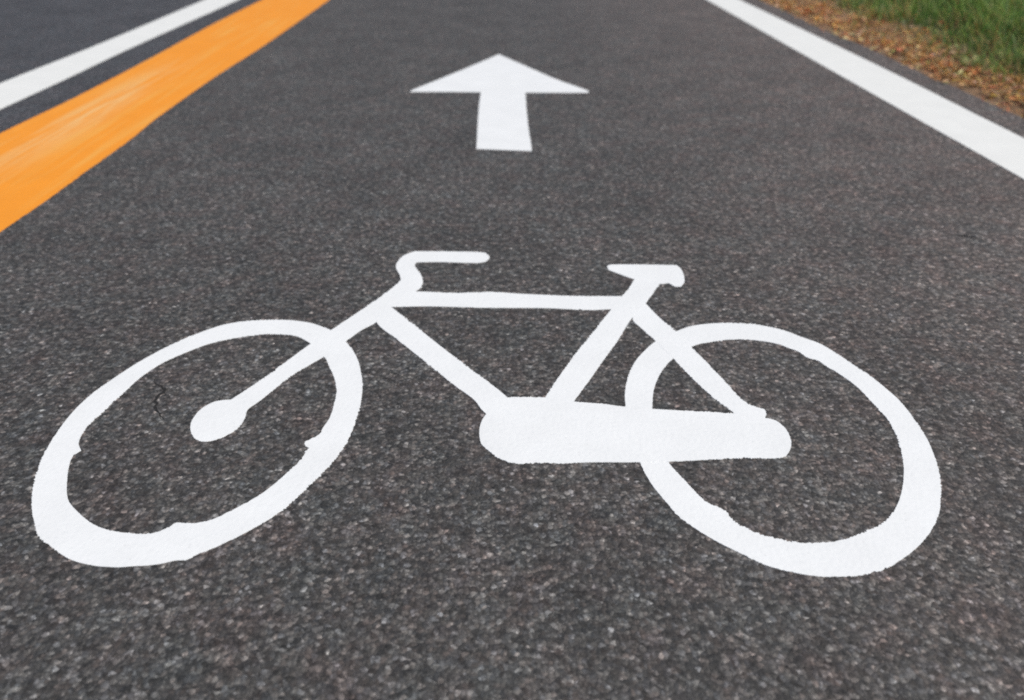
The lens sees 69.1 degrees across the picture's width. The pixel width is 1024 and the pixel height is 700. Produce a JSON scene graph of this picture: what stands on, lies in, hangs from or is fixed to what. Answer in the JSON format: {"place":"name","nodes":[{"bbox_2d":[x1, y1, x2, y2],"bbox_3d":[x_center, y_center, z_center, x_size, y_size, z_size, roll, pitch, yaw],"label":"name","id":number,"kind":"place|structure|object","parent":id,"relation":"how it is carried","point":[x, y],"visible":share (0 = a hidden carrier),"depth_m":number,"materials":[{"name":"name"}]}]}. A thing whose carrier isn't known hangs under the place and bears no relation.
{"place":"outdoors","nodes":[
{"label":"outdoors","id":0,"kind":"place"},
{"bbox_2d":[0,0,259,132],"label":"road","id":1,"kind":"structure","parent":0,"point":[35,34],"depth_m":2.85,"materials":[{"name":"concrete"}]},
{"bbox_2d":[0,0,236,108],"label":"lane line","id":2,"kind":"object","parent":1,"relation":"on","point":[19,88],"visible":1,"depth_m":2.52,"materials":[{"name":"white paint"}]},
{"bbox_2d":[0,0,1023,699],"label":"cycle path","id":3,"kind":"structure","parent":0,"point":[324,166],"depth_m":0.90,"materials":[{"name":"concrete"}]},
{"bbox_2d":[153,380,166,417],"bbox_3d":[-0.401,0.055,0.848,0.015,0.001,0.091,-12,34,-19],"label":"asphalt crack","id":4,"kind":"object","parent":3,"relation":"on","point":[157,397],"visible":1,"depth_m":0.85,"materials":[{"name":"black asphalt"}]},
{"bbox_2d":[0,0,327,231],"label":"separator line","id":5,"kind":"object","parent":3,"relation":"on","point":[46,155],"visible":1,"depth_m":1.92,"materials":[{"name":"orange paint"}]},
{"bbox_2d":[31,251,941,576],"bbox_3d":[-0.025,0.019,0.906,0.930,0.001,0.663,-1,32,-1],"label":"bicycle marking","id":6,"kind":"object","parent":3,"relation":"on","point":[557,425],"visible":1,"depth_m":0.81,"materials":[{"name":"white paint"}]},
{"bbox_2d":[410,54,588,150],"bbox_3d":[-0.027,-0.713,2.064,0.468,0.001,1.025,-12,34,-18],"label":"arrow marking","id":7,"kind":"object","parent":3,"relation":"on","point":[503,85],"visible":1,"depth_m":2.09,"materials":[{"name":"white paint"}]},
{"bbox_2d":[708,0,1023,178],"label":"edge line","id":8,"kind":"object","parent":3,"relation":"on","point":[996,144],"visible":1,"depth_m":2.07,"materials":[{"name":"white paint"}]},
{"bbox_2d":[761,0,1023,118],"bbox_3d":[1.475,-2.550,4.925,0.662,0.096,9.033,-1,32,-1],"label":"leaf litter","id":9,"kind":"object","parent":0,"point":[835,25],"visible":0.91,"depth_m":2.56,"materials":[{"name":"brown plant"}]},
{"bbox_2d":[802,0,1023,100],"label":"grass","id":10,"kind":"structure","parent":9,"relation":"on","point":[994,17],"depth_m":2.67,"materials":[{"name":"plant"}]},
{"bbox_2d":[960,55,986,66],"bbox_3d":[1.417,-0.892,2.296,0.077,0.039,0.074,-1,32,-1],"label":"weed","id":11,"kind":"object","parent":9,"relation":"on","point":[976,58],"visible":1,"depth_m":2.29,"materials":[{"name":"green plant"}]}
]}

